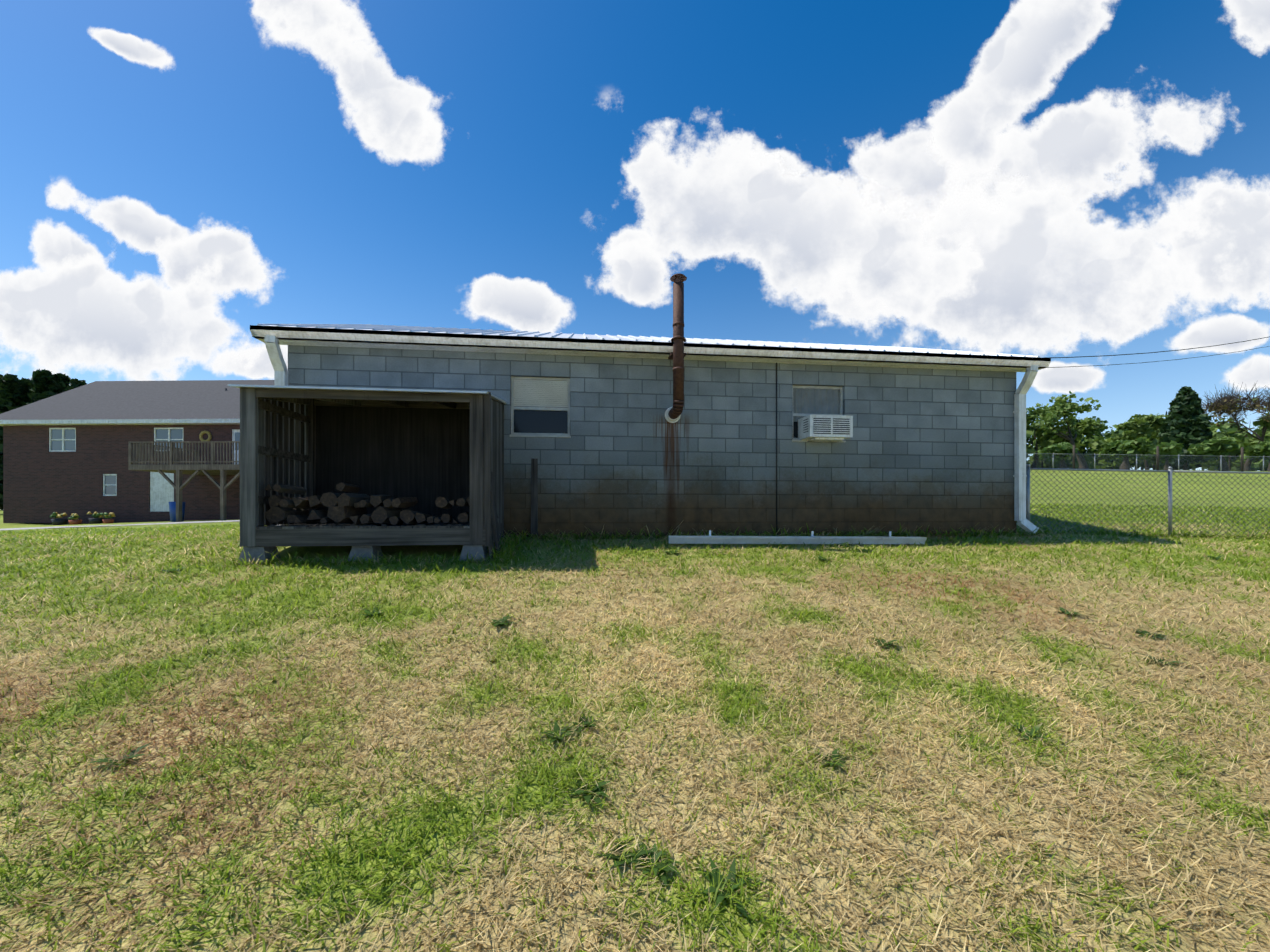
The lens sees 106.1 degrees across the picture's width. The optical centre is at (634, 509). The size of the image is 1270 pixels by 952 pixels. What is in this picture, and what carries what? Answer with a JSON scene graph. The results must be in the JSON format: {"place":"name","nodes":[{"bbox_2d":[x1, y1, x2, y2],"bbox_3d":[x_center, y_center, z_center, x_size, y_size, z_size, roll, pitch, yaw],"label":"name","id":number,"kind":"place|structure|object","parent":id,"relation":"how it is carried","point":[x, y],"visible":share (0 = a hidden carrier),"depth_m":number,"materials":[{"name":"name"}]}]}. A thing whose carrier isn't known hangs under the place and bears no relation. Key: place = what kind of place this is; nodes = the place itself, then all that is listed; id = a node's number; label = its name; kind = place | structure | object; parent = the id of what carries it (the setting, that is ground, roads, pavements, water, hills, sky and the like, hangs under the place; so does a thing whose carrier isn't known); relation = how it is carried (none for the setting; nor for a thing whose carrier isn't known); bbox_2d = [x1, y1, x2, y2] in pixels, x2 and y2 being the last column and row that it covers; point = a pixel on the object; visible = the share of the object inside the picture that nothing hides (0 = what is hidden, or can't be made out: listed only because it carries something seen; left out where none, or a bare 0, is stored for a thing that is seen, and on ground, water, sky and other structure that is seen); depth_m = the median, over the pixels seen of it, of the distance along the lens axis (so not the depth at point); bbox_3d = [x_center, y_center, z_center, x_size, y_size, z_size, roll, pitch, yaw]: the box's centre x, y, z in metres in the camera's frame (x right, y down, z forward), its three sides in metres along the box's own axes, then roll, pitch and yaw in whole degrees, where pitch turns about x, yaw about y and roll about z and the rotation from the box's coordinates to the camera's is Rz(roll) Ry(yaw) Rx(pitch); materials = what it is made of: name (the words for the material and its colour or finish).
{"place":"outdoors","nodes":[
{"label":"outdoors","id":0,"kind":"place"},
{"bbox_2d":[30,221,101,266],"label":"cloud","id":1,"kind":"structure","parent":0,"point":[58,243],"depth_m":1592.86,"materials":[{"name":"white"}]},
{"bbox_2d":[46,179,189,254],"bbox_3d":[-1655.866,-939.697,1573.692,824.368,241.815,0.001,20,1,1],"label":"cloud","id":2,"kind":"structure","parent":0,"point":[139,226],"depth_m":1574.42,"materials":[{"name":"white"}]},
{"bbox_2d":[88,28,172,68],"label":"cloud","id":3,"kind":"structure","parent":0,"point":[130,47],"depth_m":1684.80,"materials":[{"name":"white"}]},
{"bbox_2d":[0,252,265,380],"bbox_3d":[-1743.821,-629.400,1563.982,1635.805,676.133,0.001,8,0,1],"label":"cloud","id":4,"kind":"structure","parent":0,"point":[92,311],"depth_m":1563.22,"materials":[{"name":"white"}]},
{"bbox_2d":[109,220,277,343],"bbox_3d":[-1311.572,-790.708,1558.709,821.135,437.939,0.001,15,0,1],"label":"cloud","id":5,"kind":"structure","parent":0,"point":[185,257],"depth_m":1559.92,"materials":[{"name":"white"}]},
{"bbox_2d":[206,345,287,379],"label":"cloud","id":6,"kind":"structure","parent":0,"point":[262,368],"depth_m":1569.65,"materials":[{"name":"white"}]},
{"bbox_2d":[270,0,369,44],"bbox_3d":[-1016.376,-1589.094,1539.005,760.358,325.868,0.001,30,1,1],"label":"cloud","id":7,"kind":"structure","parent":0,"point":[358,27],"depth_m":1536.21,"materials":[{"name":"white"}]},
{"bbox_2d":[252,0,439,161],"bbox_3d":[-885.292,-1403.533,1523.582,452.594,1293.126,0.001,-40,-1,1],"label":"cloud","id":8,"kind":"structure","parent":0,"point":[385,108],"depth_m":1523.26,"materials":[{"name":"white"}]},
{"bbox_2d":[358,64,442,162],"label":"cloud","id":9,"kind":"structure","parent":0,"point":[373,146],"depth_m":1523.60,"materials":[{"name":"white"}]},
{"bbox_2d":[466,274,572,332],"bbox_3d":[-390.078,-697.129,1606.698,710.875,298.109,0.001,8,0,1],"label":"cloud","id":10,"kind":"structure","parent":0,"point":[524,304],"depth_m":1606.75,"materials":[{"name":"white"}]},
{"bbox_2d":[606,227,648,247],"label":"cloud","id":11,"kind":"structure","parent":0,"point":[625,233],"depth_m":1609.45,"materials":[{"name":"white"}]},
{"bbox_2d":[593,214,674,306],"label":"cloud","id":12,"kind":"structure","parent":0,"point":[637,275],"depth_m":1602.39,"materials":[{"name":"white"}]},
{"bbox_2d":[0,470,1269,951],"bbox_3d":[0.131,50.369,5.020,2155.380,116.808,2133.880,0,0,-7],"label":"ground","id":13,"kind":"structure","parent":0,"point":[1090,490],"depth_m":2.18,"materials":[{"name":"green plant"}]},
{"bbox_2d":[0,373,26,509],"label":"broadleaf tree","id":14,"kind":"object","parent":13,"relation":"on","point":[11,396],"visible":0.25,"depth_m":40.99,"materials":[{"name":"green plant"}]},
{"bbox_2d":[19,377,33,405],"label":"tree","id":15,"kind":"object","parent":13,"relation":"on","point":[26,385],"visible":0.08,"depth_m":42.13,"materials":[{"name":"green plant"}]},
{"bbox_2d":[26,369,56,403],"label":"broadleaf tree","id":16,"kind":"object","parent":13,"relation":"on","point":[43,384],"visible":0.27,"depth_m":41.00,"materials":[{"name":"green plant"}]},
{"bbox_2d":[53,373,70,393],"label":"tree","id":17,"kind":"object","parent":13,"relation":"on","point":[61,382],"visible":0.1,"depth_m":42.07,"materials":[{"name":"green plant"}]},
{"bbox_2d":[65,378,86,390],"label":"tree","id":18,"kind":"object","parent":13,"relation":"on","point":[75,383],"visible":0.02,"depth_m":40.92,"materials":[{"name":"green plant"}]},
{"bbox_2d":[50,502,184,524],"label":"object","id":19,"kind":"object","parent":13,"relation":"on","point":[97,518],"visible":0.94,"depth_m":23.07,"materials":[{"name":"grey"}]},
{"bbox_2d":[0,520,239,529],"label":"gravel drive","id":20,"kind":"structure","parent":13,"relation":"on","point":[116,525],"depth_m":17.22,"materials":[{"name":"grey gravel"}]},
{"bbox_2d":[3,424,239,522],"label":"house walls","id":21,"kind":"structure","parent":13,"relation":"on","point":[41,483],"depth_m":24.41,"materials":[{"name":"brown brick"}]},
{"bbox_2d":[0,419,239,511],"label":"house trim","id":22,"kind":"structure","parent":21,"relation":"attached to","point":[161,492],"depth_m":24.26,"materials":[{"name":"white paint"}]},
{"bbox_2d":[51,429,239,494],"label":"windows","id":23,"kind":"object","parent":22,"relation":"in","point":[109,479],"visible":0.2,"depth_m":24.46,"materials":[{"name":"glass"}]},
{"bbox_2d":[0,380,273,419],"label":"house roof","id":24,"kind":"structure","parent":21,"relation":"on","point":[200,399],"depth_m":25.91,"materials":[{"name":"grey"}]},
{"bbox_2d":[199,431,211,440],"bbox_3d":[-21.782,-3.715,24.207,0.598,0.589,0.140,0,0,2],"label":"wreath","id":25,"kind":"object","parent":21,"relation":"attached to","point":[202,433],"visible":0.85,"depth_m":24.16,"materials":[{"name":"plant"}]},
{"bbox_2d":[128,441,239,521],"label":"house deck","id":26,"kind":"structure","parent":13,"relation":"on","point":[164,459],"depth_m":21.04,"materials":[{"name":"wood"}]},
{"bbox_2d":[238,541,494,564],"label":"concrete blocks","id":27,"kind":"structure","parent":13,"relation":"on","point":[260,553],"depth_m":5.16,"materials":[{"name":"concrete"}]},
{"bbox_2d":[240,388,503,546],"bbox_3d":[-2.935,-0.525,5.765,2.540,1.860,1.290,0,0,-7],"label":"shed frame","id":28,"kind":"object","parent":27,"relation":"on","point":[259,473],"visible":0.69,"depth_m":5.29,"materials":[{"name":"wood"}]},
{"bbox_2d":[258,524,467,525],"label":"floor","id":29,"kind":"structure","parent":28,"relation":"on","point":[369,525],"depth_m":5.20,"materials":[{"name":"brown wood"}]},
{"bbox_2d":[228,384,505,403],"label":"shed roof","id":30,"kind":"structure","parent":28,"relation":"on","point":[363,389],"depth_m":5.05,"materials":[{"name":"metal"}]},
{"bbox_2d":[265,482,497,524],"bbox_3d":[-2.864,-0.062,5.493,2.442,0.482,0.528,0,0,-7],"label":"firewood","id":31,"kind":"object","parent":28,"relation":"on","point":[352,506],"visible":0.81,"depth_m":5.29,"materials":[{"name":"brown wood"}]},
{"bbox_2d":[316,406,469,522],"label":"shed back wall","id":32,"kind":"structure","parent":28,"relation":"attached to","point":[422,455],"depth_m":6.37,"materials":[{"name":"brown wood"}]},
{"bbox_2d":[531,458,537,537],"bbox_3d":[-1.392,-0.274,6.606,0.090,1.420,0.102,0,0,-7],"label":"leaning board","id":33,"kind":"object","parent":13,"relation":"on","point":[534,497],"visible":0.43,"depth_m":6.58,"materials":[{"name":"brown wood"}]},
{"bbox_2d":[288,345,1015,537],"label":"block building walls","id":34,"kind":"structure","parent":13,"relation":"on","point":[932,449],"depth_m":6.93,"materials":[{"name":"grey concrete"}]},
{"bbox_2d":[257,324,1041,357],"bbox_3d":[0.359,-2.945,9.879,11.070,1.300,6.500,0,0,-7],"label":"roof","id":35,"kind":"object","parent":34,"relation":"on","point":[607,337],"visible":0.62,"depth_m":7.35,"materials":[{"name":"silver metal"}]},
{"bbox_2d":[258,339,1040,371],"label":"roof edge trim","id":36,"kind":"structure","parent":34,"relation":"attached to","point":[582,353],"depth_m":6.66,"materials":[{"name":"metal"}]},
{"bbox_2d":[250,325,1050,368],"bbox_3d":[0.739,-2.220,6.596,11.090,0.125,0.115,0,0,-7],"label":"building gutter","id":37,"kind":"object","parent":36,"relation":"attached to","point":[401,337],"visible":1,"depth_m":6.46,"materials":[{"name":"white metal"}]},
{"bbox_2d":[264,335,1038,533],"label":"building downspouts","id":38,"kind":"object","parent":34,"relation":"attached to","point":[273,348],"visible":0.65,"depth_m":7.36,"materials":[{"name":"white metal"}]},
{"bbox_2d":[665,407,680,422],"bbox_3d":[0.540,-1.355,6.794,0.228,0.228,0.070,0,0,-7],"label":"pipe collar","id":39,"kind":"object","parent":34,"relation":"attached to","point":[668,418],"visible":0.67,"depth_m":6.79,"materials":[{"name":"white metal"}]},
{"bbox_2d":[668,273,686,418],"bbox_3d":[0.566,-2.208,6.564,0.228,1.854,0.534,0,0,-7],"label":"stove pipe","id":40,"kind":"object","parent":34,"relation":"attached to","point":[677,354],"visible":0.98,"depth_m":6.35,"materials":[{"name":"brown metal"}]},
{"bbox_2d":[510,376,845,441],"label":"window frames","id":41,"kind":"structure","parent":34,"relation":"attached to","point":[559,435],"depth_m":6.68,"materials":[{"name":"white metal"}]},
{"bbox_2d":[514,381,797,437],"bbox_3d":[0.699,-1.444,6.928,4.807,0.743,0.001,0,0,-7],"label":"window glass","id":42,"kind":"object","parent":41,"relation":"in","point":[532,421],"visible":0.3,"depth_m":6.70,"materials":[{"name":"black glass"}]},
{"bbox_2d":[514,379,839,421],"bbox_3d":[0.700,-1.565,6.916,4.807,0.501,0.020,0,0,-7],"label":"window pane","id":43,"kind":"structure","parent":41,"relation":"in","point":[815,401],"depth_m":6.72,"materials":[{"name":"grey glass"}]},
{"bbox_2d":[776,363,776,534],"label":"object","id":44,"kind":"structure","parent":34,"relation":"attached to","point":[776,448],"depth_m":6.99,"materials":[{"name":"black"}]},
{"bbox_2d":[798,415,852,441],"bbox_3d":[2.773,-1.177,6.981,0.645,0.340,0.413,0,0,-7],"label":"air conditioner","id":45,"kind":"object","parent":34,"relation":"attached to","point":[824,428],"visible":0.96,"depth_m":6.80,"materials":[{"name":"white paint"}]},
{"bbox_2d":[1044,337,1268,367],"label":"service cables","id":46,"kind":"object","parent":34,"relation":"attached to","point":[1150,352],"visible":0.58,"depth_m":13.93,"materials":[{"name":"black plastic"}]},
{"bbox_2d":[669,530,926,543],"bbox_3d":[2.188,0.370,6.348,3.501,0.196,0.120,0,0,-5],"label":"old gutter","id":47,"kind":"object","parent":13,"relation":"on","point":[811,539],"visible":0.96,"depth_m":6.30,"materials":[{"name":"paint"}]},
{"bbox_2d":[1026,407,1041,467],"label":"spring tree","id":48,"kind":"object","parent":13,"relation":"on","point":[1030,442],"visible":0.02,"depth_m":60.59,"materials":[{"name":"green plant"}]},
{"bbox_2d":[1026,412,1048,428],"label":"tree","id":49,"kind":"object","parent":13,"relation":"on","point":[1029,419],"visible":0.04,"depth_m":59.36,"materials":[{"name":"green plant"}]},
{"bbox_2d":[1037,442,1077,468],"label":"tree","id":50,"kind":"object","parent":13,"relation":"on","point":[1064,448],"visible":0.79,"depth_m":45.44,"materials":[{"name":"green plant"}]},
{"bbox_2d":[1028,391,1108,468],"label":"tree","id":51,"kind":"object","parent":13,"relation":"on","point":[1071,426],"visible":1,"depth_m":55.94,"materials":[{"name":"green plant"}]},
{"bbox_2d":[1098,436,1155,469],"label":"tree","id":52,"kind":"object","parent":13,"relation":"on","point":[1139,446],"visible":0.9,"depth_m":41.22,"materials":[{"name":"green plant"}]},
{"bbox_2d":[1111,414,1167,469],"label":"spring tree","id":53,"kind":"object","parent":13,"relation":"on","point":[1138,426],"visible":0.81,"depth_m":56.06,"materials":[{"name":"green plant"}]},
{"bbox_2d":[1026,464,1269,535],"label":"chain link fence","id":54,"kind":"object","parent":13,"relation":"on","point":[1170,471],"visible":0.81,"depth_m":7.56,"materials":[{"name":"grey metal"}]},
{"bbox_2d":[1026,423,1269,470],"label":"treeline","id":55,"kind":"object","parent":13,"relation":"on","point":[1045,441],"visible":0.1,"depth_m":61.63,"materials":[{"name":"green plant"}]},
{"bbox_2d":[1026,445,1269,471],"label":"chain link fence","id":56,"kind":"object","parent":13,"relation":"on","point":[1242,456],"visible":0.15,"depth_m":34.99,"materials":[{"name":"grey metal"}]},
{"bbox_2d":[1028,416,1269,470],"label":"treeline","id":57,"kind":"object","parent":13,"relation":"on","point":[1106,434],"visible":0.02,"depth_m":68.74,"materials":[{"name":"green plant"}]},
{"bbox_2d":[1144,440,1183,469],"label":"tree","id":58,"kind":"object","parent":13,"relation":"on","point":[1166,449],"visible":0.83,"depth_m":42.62,"materials":[{"name":"green plant"}]},
{"bbox_2d":[1158,386,1217,469],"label":"conifer tree","id":59,"kind":"object","parent":13,"relation":"on","point":[1187,422],"visible":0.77,"depth_m":47.83,"materials":[{"name":"green plant"}]},
{"bbox_2d":[1187,436,1240,470],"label":"tree","id":60,"kind":"object","parent":13,"relation":"on","point":[1217,447],"visible":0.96,"depth_m":43.35,"materials":[{"name":"green plant"}]},
{"bbox_2d":[1201,382,1269,470],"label":"bare tree","id":61,"kind":"object","parent":13,"relation":"on","point":[1228,404],"visible":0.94,"depth_m":49.17,"materials":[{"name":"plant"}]},
{"bbox_2d":[1244,439,1269,471],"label":"tree","id":62,"kind":"object","parent":13,"relation":"on","point":[1261,448],"visible":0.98,"depth_m":44.86,"materials":[{"name":"green plant"}]},
{"bbox_2d":[1253,416,1269,430],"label":"green tree","id":63,"kind":"object","parent":13,"relation":"on","point":[1261,422],"visible":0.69,"depth_m":48.38,"materials":[{"name":"green plant"}]},
{"bbox_2d":[0,0,1269,470],"label":"sky","id":64,"kind":"structure","parent":0,"point":[542,107],"materials":[{"name":"blue"}]},
{"bbox_2d":[771,149,809,175],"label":"cloud","id":65,"kind":"structure","parent":0,"point":[792,161],"depth_m":1577.03,"materials":[{"name":"white"}]},
{"bbox_2d":[623,117,983,325],"bbox_3d":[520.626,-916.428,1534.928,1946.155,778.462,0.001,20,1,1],"label":"cloud","id":66,"kind":"structure","parent":0,"point":[814,237],"depth_m":1535.38,"materials":[{"name":"white"}]},
{"bbox_2d":[709,142,1128,346],"bbox_3d":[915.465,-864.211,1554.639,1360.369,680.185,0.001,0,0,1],"label":"cloud","id":67,"kind":"structure","parent":0,"point":[882,315],"depth_m":1540.26,"materials":[{"name":"white"}]},
{"bbox_2d":[751,119,1103,220],"bbox_3d":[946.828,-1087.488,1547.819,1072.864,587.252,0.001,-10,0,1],"label":"cloud","id":68,"kind":"structure","parent":0,"point":[906,164],"depth_m":1549.69,"materials":[{"name":"white"}]},
{"bbox_2d":[669,151,1237,356],"bbox_3d":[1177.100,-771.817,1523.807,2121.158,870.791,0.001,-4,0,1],"label":"cloud","id":69,"kind":"structure","parent":0,"point":[1060,271],"depth_m":1520.24,"materials":[{"name":"white"}]},
{"bbox_2d":[847,0,1116,217],"bbox_3d":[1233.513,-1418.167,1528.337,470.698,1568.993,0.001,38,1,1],"label":"cloud","id":70,"kind":"structure","parent":0,"point":[1030,50],"depth_m":1529.30,"materials":[{"name":"white"}]},
{"bbox_2d":[838,56,1242,324],"bbox_3d":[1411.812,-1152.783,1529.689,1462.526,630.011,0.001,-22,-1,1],"label":"cloud","id":71,"kind":"structure","parent":0,"point":[1096,142],"depth_m":1527.90,"materials":[{"name":"white"}]},
{"bbox_2d":[1031,361,1103,393],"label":"cloud","id":72,"kind":"structure","parent":0,"point":[1064,378],"depth_m":1594.93,"materials":[{"name":"white"}]},
{"bbox_2d":[1095,176,1269,376],"bbox_3d":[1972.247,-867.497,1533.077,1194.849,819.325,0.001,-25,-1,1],"label":"cloud","id":73,"kind":"structure","parent":0,"point":[1241,215],"depth_m":1534.42,"materials":[{"name":"white"}]},
{"bbox_2d":[1170,313,1269,354],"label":"cloud","id":74,"kind":"structure","parent":0,"point":[1227,329],"depth_m":1570.04,"materials":[{"name":"white"}]},
{"bbox_2d":[1223,0,1269,55],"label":"cloud","id":75,"kind":"structure","parent":0,"point":[1252,21],"depth_m":1561.83,"materials":[{"name":"white"}]},
{"bbox_2d":[1225,354,1269,390],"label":"cloud","id":76,"kind":"structure","parent":0,"point":[1252,371],"depth_m":1573.52,"materials":[{"name":"white"}]}
]}

